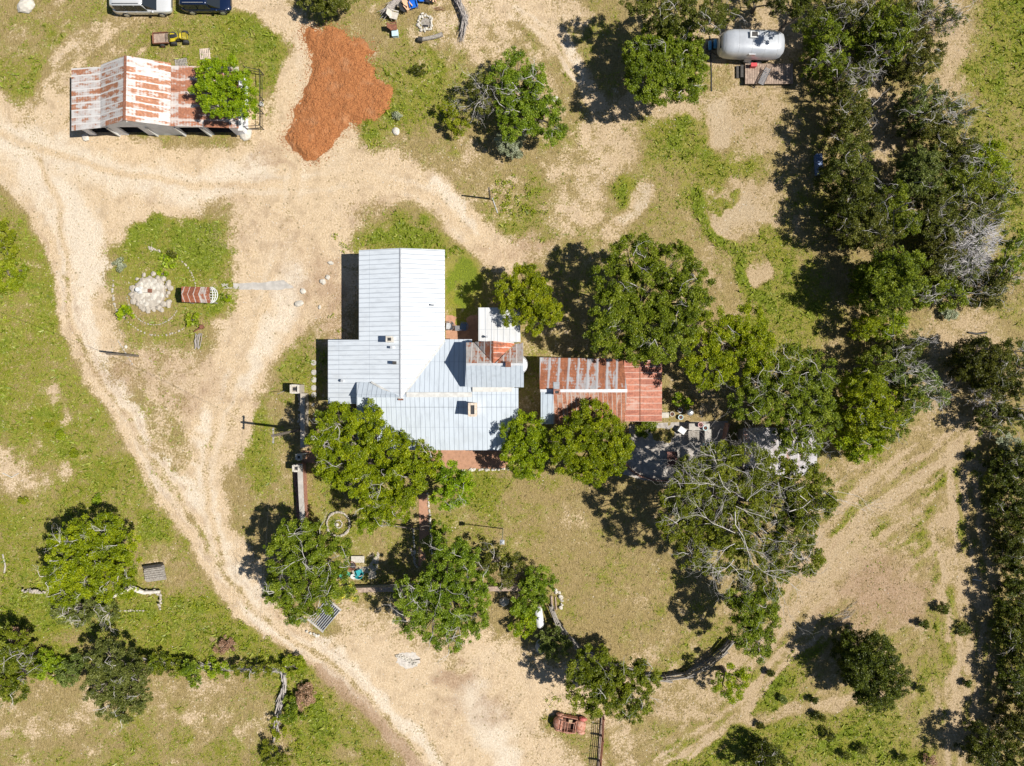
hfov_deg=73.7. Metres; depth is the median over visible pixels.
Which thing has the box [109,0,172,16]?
parked car
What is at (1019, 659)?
cedar tree
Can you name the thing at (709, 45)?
gas cylinder
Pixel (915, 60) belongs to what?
tree
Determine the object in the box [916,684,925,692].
bush
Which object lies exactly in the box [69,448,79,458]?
bush
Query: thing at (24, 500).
bush
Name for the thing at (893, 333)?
power line
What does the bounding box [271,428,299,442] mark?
utility pole
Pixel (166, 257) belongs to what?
yucca
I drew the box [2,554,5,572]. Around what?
branch
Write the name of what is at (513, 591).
bare shrub
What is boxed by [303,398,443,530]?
pecan tree
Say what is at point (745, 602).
oak tree
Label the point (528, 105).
oak tree
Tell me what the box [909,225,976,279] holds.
tree
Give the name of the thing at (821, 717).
bush
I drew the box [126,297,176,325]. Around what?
stone edging
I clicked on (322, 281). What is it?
rock
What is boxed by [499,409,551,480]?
tree
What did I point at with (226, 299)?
plant
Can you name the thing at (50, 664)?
shrub
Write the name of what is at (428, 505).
stone edging
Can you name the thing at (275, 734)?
bush
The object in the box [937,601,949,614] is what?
bush
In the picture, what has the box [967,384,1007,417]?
dead bush
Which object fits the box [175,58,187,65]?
pallet
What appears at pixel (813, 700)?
bush
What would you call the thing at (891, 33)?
tree
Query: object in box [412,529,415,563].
stone edging
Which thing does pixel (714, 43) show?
gas cylinder
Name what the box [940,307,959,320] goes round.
sage bush
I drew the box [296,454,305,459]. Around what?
stone pillar
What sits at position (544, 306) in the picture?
tree
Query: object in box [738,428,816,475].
shed
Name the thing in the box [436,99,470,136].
bush
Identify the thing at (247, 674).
bush
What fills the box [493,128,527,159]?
sage bush
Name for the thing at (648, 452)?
back patio
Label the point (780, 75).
deck
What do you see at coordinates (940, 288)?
tree
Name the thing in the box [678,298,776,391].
tree
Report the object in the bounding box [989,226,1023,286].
tree
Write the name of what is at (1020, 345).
tree
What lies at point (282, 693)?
log row
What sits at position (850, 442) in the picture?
tree
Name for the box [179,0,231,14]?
parked car
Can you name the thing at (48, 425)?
bush
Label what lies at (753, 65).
red box
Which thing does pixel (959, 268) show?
tree
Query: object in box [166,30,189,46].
quad bike
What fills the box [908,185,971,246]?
tree
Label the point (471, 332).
terracotta patio
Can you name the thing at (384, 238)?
grass
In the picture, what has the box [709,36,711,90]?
hose
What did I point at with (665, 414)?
block planter
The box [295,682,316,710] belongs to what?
shrub
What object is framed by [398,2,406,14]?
lawn chair
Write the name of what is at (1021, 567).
cedar tree
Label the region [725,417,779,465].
dead tree
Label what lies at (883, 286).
tree
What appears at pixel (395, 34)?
cooler box
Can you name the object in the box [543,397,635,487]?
tree
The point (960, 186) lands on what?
tree
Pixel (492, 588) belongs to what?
front wall
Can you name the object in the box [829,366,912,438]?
tree
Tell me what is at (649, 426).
shrub
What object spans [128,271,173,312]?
rock pile
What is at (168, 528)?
weeds
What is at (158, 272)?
plant
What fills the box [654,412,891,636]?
oak tree
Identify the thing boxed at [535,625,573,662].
shrub
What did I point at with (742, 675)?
tree
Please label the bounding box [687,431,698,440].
plank table
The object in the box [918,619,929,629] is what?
bush
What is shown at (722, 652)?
rail fence
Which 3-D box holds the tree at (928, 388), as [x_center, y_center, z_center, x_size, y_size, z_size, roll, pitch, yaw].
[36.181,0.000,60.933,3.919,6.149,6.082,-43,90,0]
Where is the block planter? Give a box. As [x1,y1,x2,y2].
[662,412,668,417]
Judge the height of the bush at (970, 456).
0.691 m
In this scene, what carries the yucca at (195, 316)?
on the ground at (278, 240)
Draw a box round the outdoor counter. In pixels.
[687,423,711,443]
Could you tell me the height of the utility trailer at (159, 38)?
0.680 m
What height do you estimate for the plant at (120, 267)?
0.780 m
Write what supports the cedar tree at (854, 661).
on the ground at (278, 240)
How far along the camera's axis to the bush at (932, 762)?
63.36 m
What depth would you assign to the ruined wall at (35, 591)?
63.44 m
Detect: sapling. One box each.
[167,250,176,258]
[355,519,446,540]
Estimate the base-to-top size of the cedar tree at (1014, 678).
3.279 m
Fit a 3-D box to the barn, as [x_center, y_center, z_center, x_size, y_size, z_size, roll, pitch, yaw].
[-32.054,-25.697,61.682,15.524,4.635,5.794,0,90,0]
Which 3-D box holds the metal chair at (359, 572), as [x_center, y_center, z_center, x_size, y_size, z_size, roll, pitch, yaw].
[-14.180,17.754,63.550,0.843,0.900,0.773,-20,90,0]
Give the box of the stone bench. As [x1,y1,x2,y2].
[351,556,363,562]
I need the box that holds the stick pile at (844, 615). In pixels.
[825,599,859,625]
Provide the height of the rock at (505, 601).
0.419 m
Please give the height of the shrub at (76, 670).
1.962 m
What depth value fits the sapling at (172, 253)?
63.28 m
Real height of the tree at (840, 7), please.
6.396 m
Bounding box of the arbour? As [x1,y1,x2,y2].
[181,286,217,303]
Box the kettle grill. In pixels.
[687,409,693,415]
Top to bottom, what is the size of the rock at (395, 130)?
0.411 m
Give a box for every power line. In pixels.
[106,353,259,428]
[248,444,272,759]
[893,214,893,355]
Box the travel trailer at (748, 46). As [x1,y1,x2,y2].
[704,29,784,63]
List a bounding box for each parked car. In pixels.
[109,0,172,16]
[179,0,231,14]
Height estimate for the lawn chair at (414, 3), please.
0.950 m
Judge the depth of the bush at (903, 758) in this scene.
63.28 m
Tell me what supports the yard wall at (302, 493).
on the ground at (278, 240)
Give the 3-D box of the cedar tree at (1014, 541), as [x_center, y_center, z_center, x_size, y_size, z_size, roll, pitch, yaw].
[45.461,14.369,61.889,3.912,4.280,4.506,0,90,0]
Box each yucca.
[159,253,177,267]
[185,312,199,326]
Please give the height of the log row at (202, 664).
0.648 m
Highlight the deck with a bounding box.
[736,64,792,85]
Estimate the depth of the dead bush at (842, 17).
60.60 m
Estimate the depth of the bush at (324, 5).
61.38 m
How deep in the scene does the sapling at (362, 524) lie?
62.13 m
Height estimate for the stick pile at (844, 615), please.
0.310 m
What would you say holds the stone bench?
on the ground at (278, 240)
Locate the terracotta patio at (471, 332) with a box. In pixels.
[446,315,477,340]
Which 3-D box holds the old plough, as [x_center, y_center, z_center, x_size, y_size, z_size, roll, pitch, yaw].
[-29.181,-4.291,63.662,0.994,0.424,2.328,0,90,0]
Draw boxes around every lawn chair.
[386,8,398,21]
[386,22,396,30]
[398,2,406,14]
[402,0,412,12]
[408,0,417,8]
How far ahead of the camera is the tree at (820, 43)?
60.63 m
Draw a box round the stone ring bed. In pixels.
[326,511,350,536]
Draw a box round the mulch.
[285,26,393,160]
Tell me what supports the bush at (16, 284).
on the ground at (278, 240)
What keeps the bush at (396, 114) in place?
on the ground at (278, 240)
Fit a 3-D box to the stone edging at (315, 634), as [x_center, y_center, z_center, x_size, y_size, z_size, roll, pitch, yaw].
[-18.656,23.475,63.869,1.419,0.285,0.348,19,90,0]
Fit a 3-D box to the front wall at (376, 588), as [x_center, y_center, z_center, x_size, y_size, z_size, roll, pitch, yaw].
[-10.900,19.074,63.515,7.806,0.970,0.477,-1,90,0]
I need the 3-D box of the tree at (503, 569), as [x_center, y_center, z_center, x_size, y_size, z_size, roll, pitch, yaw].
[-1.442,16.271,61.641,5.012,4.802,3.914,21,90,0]
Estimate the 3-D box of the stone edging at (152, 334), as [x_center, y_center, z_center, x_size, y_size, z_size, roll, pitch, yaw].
[-33.335,-5.160,63.938,6.326,0.190,1.600,6,90,0]
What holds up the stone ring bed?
on the ground at (278, 240)
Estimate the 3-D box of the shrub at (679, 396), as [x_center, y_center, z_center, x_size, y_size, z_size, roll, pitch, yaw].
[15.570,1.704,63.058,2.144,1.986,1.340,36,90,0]
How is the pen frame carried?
on the ground at (278, 240)
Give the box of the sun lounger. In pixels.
[757,65,771,85]
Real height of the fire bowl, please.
0.420 m
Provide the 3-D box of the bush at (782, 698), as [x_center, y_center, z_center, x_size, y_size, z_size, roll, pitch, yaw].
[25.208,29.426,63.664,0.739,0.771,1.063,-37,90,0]
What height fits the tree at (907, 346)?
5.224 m
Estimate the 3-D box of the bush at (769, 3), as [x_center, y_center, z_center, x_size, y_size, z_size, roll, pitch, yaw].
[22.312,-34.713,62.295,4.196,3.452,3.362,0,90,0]
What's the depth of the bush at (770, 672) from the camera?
63.38 m
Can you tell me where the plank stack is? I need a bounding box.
[143,563,166,581]
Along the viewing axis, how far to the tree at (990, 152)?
61.27 m
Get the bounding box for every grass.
[0,0,1023,765]
[0,0,1023,765]
[0,0,1023,765]
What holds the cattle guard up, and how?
on the ground at (278, 240)
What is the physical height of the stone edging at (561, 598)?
0.350 m
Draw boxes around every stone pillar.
[290,384,303,393]
[292,463,299,471]
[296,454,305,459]
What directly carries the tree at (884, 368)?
on the ground at (278, 240)
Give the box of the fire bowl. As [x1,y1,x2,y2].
[347,561,355,570]
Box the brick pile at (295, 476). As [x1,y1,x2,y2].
[293,472,299,519]
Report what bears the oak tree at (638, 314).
on the ground at (278, 240)
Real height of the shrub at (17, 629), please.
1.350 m
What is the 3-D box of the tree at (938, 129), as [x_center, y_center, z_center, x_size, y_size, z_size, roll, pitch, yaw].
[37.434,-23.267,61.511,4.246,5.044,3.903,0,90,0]
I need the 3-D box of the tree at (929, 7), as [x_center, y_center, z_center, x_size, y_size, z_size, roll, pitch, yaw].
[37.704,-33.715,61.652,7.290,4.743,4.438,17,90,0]
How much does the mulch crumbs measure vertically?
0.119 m
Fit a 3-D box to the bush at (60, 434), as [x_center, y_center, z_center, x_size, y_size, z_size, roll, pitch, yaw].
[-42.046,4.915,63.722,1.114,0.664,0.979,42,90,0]
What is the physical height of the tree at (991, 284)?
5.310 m
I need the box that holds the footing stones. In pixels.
[119,609,146,611]
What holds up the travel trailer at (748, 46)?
on the ground at (278, 240)
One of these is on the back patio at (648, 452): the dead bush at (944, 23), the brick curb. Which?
the brick curb
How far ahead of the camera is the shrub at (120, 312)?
63.23 m
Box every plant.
[112,257,126,271]
[156,268,168,276]
[221,292,231,302]
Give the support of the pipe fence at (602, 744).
on the ground at (278, 240)
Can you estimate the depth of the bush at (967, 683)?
63.44 m
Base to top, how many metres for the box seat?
0.645 m
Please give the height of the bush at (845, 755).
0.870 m
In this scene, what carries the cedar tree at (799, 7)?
on the ground at (278, 240)
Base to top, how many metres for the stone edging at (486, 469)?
0.283 m
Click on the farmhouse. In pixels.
(405, 364)
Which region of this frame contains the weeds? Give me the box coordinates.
[0,92,796,755]
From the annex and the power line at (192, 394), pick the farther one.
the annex
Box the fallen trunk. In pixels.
[83,583,160,616]
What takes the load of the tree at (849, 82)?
on the ground at (278, 240)
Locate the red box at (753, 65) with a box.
[750,63,756,67]
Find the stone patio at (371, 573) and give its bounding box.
[352,552,379,579]
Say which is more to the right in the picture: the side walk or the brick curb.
the brick curb
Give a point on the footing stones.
(133, 610)
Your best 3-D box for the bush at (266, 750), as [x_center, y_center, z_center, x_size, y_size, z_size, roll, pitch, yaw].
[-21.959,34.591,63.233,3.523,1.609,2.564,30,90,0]
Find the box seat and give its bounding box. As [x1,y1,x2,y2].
[677,426,686,434]
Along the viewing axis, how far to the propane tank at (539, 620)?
62.96 m
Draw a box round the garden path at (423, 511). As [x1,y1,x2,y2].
[418,493,428,565]
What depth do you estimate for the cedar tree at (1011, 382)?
60.75 m
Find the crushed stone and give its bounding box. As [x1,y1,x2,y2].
[396,652,420,668]
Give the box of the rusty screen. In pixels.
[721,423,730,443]
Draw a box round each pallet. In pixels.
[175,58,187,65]
[199,48,210,59]
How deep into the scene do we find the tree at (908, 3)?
60.70 m
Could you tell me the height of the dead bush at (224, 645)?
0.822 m
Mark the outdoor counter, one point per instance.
(695, 426)
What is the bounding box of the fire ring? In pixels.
[416,12,432,32]
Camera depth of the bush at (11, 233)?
62.84 m
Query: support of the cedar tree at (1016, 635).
on the ground at (278, 240)
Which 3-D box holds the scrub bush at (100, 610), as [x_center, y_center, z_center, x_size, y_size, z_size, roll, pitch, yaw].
[-39.001,20.792,62.291,6.951,3.498,4.517,0,90,0]
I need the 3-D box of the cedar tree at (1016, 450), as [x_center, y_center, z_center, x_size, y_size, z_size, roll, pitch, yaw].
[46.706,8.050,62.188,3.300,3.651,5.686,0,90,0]
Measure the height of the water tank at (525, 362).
4.250 m
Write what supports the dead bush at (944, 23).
on the ground at (278, 240)
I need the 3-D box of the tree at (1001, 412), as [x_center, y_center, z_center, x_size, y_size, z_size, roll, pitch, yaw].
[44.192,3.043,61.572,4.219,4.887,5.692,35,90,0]
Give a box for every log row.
[142,657,288,672]
[273,665,287,742]
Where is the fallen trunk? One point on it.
(140, 591)
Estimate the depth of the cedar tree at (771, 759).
61.84 m
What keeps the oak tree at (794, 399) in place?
on the ground at (278, 240)
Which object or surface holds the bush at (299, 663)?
on the ground at (278, 240)
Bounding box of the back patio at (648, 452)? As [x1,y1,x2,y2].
[623,421,727,480]
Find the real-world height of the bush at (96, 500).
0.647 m
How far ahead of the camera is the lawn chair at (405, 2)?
63.45 m
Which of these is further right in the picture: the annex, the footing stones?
the annex
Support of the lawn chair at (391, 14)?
on the ground at (278, 240)
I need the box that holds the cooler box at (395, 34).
[392,30,398,37]
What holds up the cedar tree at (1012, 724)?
on the ground at (278, 240)
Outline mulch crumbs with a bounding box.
[277,20,397,167]
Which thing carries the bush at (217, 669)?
on the ground at (278, 240)
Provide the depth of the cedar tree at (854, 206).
59.67 m
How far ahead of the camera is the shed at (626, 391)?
60.72 m
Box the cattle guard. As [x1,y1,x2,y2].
[308,600,341,632]
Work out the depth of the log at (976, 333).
63.83 m
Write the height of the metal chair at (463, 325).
0.900 m
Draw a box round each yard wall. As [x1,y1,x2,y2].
[298,462,308,532]
[300,393,308,447]
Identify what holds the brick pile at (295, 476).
on the ground at (278, 240)
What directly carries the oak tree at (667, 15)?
on the ground at (278, 240)
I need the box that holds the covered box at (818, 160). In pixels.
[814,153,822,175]
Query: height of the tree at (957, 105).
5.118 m
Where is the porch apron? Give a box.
[421,450,507,468]
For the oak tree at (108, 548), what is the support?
on the ground at (278, 240)
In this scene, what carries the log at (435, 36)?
on the ground at (278, 240)
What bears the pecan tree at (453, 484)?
on the ground at (278, 240)
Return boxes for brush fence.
[377,0,401,20]
[454,0,469,41]
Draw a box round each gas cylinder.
[707,40,711,51]
[712,39,716,49]
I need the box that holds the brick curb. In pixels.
[626,463,689,481]
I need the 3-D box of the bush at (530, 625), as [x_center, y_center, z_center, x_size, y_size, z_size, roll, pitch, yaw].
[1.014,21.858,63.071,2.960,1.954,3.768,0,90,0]
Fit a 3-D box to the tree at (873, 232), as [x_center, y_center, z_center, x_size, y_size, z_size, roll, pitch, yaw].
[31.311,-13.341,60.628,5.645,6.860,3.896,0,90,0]
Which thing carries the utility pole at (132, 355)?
on the ground at (278, 240)
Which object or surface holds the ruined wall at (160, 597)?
on the ground at (278, 240)
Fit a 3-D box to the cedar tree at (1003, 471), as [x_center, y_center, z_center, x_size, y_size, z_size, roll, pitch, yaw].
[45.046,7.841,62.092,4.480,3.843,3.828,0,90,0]
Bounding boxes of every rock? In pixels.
[17,0,34,12]
[82,133,88,140]
[240,129,251,140]
[294,300,303,306]
[320,279,325,284]
[392,127,399,134]
[499,597,508,606]
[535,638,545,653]
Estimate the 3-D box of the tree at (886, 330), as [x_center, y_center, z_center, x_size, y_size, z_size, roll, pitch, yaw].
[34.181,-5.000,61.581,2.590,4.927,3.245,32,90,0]
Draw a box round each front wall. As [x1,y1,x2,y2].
[353,584,431,592]
[471,584,521,590]
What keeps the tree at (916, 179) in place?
on the ground at (278, 240)
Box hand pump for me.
[135,286,151,293]
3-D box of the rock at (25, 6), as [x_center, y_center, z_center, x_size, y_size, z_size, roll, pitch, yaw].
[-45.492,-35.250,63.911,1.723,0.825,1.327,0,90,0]
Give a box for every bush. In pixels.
[0,217,19,262]
[0,259,28,294]
[17,496,28,504]
[44,421,55,428]
[48,589,120,636]
[55,429,66,439]
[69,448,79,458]
[91,492,101,504]
[132,655,157,671]
[147,651,184,677]
[178,658,202,688]
[204,656,230,679]
[213,635,236,654]
[231,661,281,680]
[260,738,295,765]
[270,716,287,738]
[278,692,306,724]
[280,653,306,677]
[296,0,359,17]
[392,111,401,120]
[409,62,425,75]
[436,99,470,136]
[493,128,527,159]
[508,601,536,639]
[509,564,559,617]
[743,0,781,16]
[754,721,764,728]
[765,668,774,676]
[778,694,787,704]
[808,697,818,704]
[813,710,826,722]
[820,727,835,741]
[826,3,850,30]
[839,751,851,759]
[856,744,868,754]
[896,751,908,764]
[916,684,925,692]
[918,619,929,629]
[923,753,937,765]
[928,4,964,37]
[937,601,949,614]
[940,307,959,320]
[947,248,991,284]
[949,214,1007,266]
[957,620,971,635]
[962,680,972,687]
[966,451,974,460]
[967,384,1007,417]
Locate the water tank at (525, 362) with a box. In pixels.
[523,356,527,371]
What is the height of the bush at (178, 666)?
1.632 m
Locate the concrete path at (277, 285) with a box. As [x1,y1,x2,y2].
[222,280,293,289]
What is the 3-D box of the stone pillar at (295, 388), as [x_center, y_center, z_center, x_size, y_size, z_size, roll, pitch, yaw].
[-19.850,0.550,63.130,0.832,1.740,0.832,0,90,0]
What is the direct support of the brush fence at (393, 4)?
on the ground at (278, 240)
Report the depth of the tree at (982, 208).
60.85 m
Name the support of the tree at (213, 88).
on the ground at (278, 240)
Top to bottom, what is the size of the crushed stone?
0.080 m
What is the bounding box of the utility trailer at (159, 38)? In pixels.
[152,32,168,47]
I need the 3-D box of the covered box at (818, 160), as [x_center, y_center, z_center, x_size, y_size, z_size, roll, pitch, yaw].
[28.600,-20.350,63.727,0.610,0.545,1.960,-4,90,0]
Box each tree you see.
[0,625,42,709]
[32,512,142,609]
[78,638,153,728]
[187,53,258,119]
[256,507,357,626]
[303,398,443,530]
[383,526,496,668]
[428,459,475,512]
[451,68,509,125]
[473,541,525,591]
[484,45,568,146]
[492,262,563,337]
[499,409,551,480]
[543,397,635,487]
[564,642,664,724]
[582,232,716,367]
[618,0,746,45]
[621,20,710,107]
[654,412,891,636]
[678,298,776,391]
[710,662,752,704]
[724,571,781,665]
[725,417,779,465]
[727,336,843,456]
[739,737,793,765]
[776,0,825,32]
[798,10,856,83]
[812,132,885,197]
[815,43,895,104]
[816,0,874,46]
[818,184,892,230]
[821,89,884,152]
[824,209,911,255]
[828,428,890,464]
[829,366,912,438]
[829,625,913,713]
[843,344,901,386]
[844,0,920,22]
[845,245,933,323]
[845,312,881,341]
[849,0,918,72]
[872,179,922,238]
[873,310,909,342]
[874,382,928,443]
[878,328,937,367]
[881,4,947,89]
[882,144,952,199]
[882,357,956,414]
[892,77,944,136]
[901,100,954,147]
[904,0,976,37]
[907,271,990,312]
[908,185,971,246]
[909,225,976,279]
[927,88,991,136]
[927,117,988,171]
[936,237,991,290]
[937,164,1001,203]
[942,334,1015,392]
[947,190,1013,239]
[951,253,1023,311]
[953,720,1023,765]
[961,133,1023,183]
[968,369,1023,400]
[972,392,1023,443]
[979,165,1023,214]
[980,481,1023,531]
[982,448,1023,488]
[988,516,1023,566]
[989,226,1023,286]
[990,696,1023,745]
[991,562,1023,617]
[991,609,1023,655]
[993,652,1023,701]
[994,432,1023,455]
[996,336,1023,376]
[1003,514,1023,576]
[1003,599,1023,754]
[1005,441,1023,496]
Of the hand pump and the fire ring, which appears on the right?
the fire ring
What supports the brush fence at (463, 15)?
on the ground at (278, 240)
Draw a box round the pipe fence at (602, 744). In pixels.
[599,715,604,765]
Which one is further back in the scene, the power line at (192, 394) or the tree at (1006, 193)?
the tree at (1006, 193)
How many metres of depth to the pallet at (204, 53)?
63.85 m
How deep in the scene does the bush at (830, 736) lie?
63.39 m
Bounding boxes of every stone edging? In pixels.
[111,280,117,311]
[123,316,183,335]
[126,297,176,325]
[148,246,159,251]
[297,393,299,424]
[306,630,319,636]
[396,654,417,665]
[409,547,417,567]
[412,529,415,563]
[426,492,432,553]
[462,468,504,471]
[549,584,562,609]
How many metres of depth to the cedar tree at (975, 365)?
60.46 m
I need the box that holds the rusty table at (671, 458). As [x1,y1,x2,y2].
[666,452,676,466]
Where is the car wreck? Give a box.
[553,712,586,734]
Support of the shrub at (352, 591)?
on the ground at (278, 240)
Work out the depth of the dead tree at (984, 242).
60.45 m
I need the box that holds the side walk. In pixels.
[302,450,317,463]
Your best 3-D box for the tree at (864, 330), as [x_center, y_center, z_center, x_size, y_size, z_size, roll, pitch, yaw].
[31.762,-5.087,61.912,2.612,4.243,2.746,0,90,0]
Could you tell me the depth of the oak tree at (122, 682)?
60.13 m
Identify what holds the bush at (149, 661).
on the ground at (278, 240)
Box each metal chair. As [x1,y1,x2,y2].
[354,569,363,578]
[446,321,453,329]
[459,322,467,330]
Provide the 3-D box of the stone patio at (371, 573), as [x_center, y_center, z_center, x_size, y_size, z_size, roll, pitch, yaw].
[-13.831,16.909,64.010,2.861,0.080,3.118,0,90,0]
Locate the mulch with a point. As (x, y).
(344, 87)
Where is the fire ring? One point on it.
(425, 23)
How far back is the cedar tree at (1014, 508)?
61.84 m
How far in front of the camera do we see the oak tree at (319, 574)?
58.17 m
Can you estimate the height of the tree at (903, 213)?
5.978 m
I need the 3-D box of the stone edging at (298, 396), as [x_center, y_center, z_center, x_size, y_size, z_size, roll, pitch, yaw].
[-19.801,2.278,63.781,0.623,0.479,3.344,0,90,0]
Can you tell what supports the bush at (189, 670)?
on the ground at (278, 240)
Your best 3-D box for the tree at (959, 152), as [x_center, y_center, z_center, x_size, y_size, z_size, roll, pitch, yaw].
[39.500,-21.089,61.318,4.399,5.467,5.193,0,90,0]
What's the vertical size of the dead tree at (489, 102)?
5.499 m
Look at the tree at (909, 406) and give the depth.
60.10 m
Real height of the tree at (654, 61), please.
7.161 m
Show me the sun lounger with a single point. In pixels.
(763, 76)
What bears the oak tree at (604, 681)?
on the ground at (278, 240)
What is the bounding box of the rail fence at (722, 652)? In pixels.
[549,603,734,682]
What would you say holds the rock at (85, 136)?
on the ground at (278, 240)
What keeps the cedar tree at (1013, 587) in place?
on the ground at (278, 240)
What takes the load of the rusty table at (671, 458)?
on the back patio at (648, 452)
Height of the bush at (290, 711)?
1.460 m
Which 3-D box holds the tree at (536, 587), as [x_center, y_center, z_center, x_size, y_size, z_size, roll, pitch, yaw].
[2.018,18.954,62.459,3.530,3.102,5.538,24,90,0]
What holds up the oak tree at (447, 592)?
on the ground at (278, 240)
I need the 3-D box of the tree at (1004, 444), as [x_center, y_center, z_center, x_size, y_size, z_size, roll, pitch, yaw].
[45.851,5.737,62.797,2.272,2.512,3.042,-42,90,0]
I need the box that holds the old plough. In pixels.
[194,324,204,348]
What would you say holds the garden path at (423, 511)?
on the ground at (278, 240)
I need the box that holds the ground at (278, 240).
[0,0,1023,765]
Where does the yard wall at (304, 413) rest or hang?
on the ground at (278, 240)
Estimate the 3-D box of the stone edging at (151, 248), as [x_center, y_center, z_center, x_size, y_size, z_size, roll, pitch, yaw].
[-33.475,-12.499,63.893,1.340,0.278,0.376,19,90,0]
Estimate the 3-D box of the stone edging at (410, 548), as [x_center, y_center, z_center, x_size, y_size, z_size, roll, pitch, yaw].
[-9.225,16.315,63.873,0.289,0.272,2.063,-18,90,0]
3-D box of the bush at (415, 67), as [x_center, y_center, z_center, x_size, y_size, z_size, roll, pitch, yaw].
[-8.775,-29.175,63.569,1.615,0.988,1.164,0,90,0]
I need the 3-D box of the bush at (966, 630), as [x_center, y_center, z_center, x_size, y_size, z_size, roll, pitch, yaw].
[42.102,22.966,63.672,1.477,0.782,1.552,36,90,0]
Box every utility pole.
[107,353,138,356]
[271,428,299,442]
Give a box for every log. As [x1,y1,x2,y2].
[422,32,442,40]
[967,331,986,334]
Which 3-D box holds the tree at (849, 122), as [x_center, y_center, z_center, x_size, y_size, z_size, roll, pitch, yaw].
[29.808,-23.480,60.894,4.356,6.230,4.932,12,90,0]
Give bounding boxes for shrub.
[8,625,29,645]
[25,647,66,684]
[54,653,84,687]
[116,304,135,320]
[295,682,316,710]
[335,578,359,603]
[461,71,494,122]
[500,568,527,609]
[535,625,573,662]
[634,421,657,438]
[672,392,693,410]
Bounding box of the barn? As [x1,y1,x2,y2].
[71,55,247,136]
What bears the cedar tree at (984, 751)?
on the ground at (278, 240)
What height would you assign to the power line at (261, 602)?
0.890 m
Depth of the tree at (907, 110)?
61.11 m
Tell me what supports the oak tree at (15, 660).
on the ground at (278, 240)
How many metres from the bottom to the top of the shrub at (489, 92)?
5.000 m
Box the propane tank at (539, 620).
[534,606,543,627]
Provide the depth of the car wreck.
63.25 m
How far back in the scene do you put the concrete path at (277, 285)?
63.97 m
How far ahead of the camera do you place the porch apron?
63.97 m
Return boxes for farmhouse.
[328,248,523,449]
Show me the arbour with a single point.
(191, 295)
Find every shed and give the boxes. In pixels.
[540,357,661,423]
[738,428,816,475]
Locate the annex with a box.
[478,308,520,342]
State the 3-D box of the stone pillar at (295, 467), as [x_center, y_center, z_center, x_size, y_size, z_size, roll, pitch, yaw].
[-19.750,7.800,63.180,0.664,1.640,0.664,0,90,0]
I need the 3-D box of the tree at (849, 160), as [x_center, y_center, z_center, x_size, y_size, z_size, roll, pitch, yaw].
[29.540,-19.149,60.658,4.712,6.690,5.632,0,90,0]
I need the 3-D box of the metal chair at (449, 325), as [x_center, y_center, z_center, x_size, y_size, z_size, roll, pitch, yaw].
[-5.740,-5.295,63.550,0.806,0.900,0.880,5,90,0]
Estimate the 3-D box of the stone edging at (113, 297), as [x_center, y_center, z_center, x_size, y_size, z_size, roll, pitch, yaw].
[-37.240,-8.027,63.936,0.483,0.240,3.243,-10,90,0]
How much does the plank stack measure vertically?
0.500 m
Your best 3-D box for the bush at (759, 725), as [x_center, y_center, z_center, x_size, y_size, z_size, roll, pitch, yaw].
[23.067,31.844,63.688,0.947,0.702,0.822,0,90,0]
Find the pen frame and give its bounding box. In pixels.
[243,65,263,129]
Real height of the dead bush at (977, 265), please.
4.836 m
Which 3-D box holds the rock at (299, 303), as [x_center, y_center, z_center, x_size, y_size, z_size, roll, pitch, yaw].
[-19.925,-7.438,63.901,0.888,0.344,0.519,-16,90,0]
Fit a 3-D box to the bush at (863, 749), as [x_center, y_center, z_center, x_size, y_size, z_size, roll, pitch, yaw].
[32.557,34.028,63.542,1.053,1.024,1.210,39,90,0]
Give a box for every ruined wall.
[21,588,45,593]
[157,593,161,609]
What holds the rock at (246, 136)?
on the ground at (278, 240)
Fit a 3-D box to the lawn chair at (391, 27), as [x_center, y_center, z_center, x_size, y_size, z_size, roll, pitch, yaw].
[-11.156,-33.141,63.525,0.880,0.950,0.741,-5,90,0]

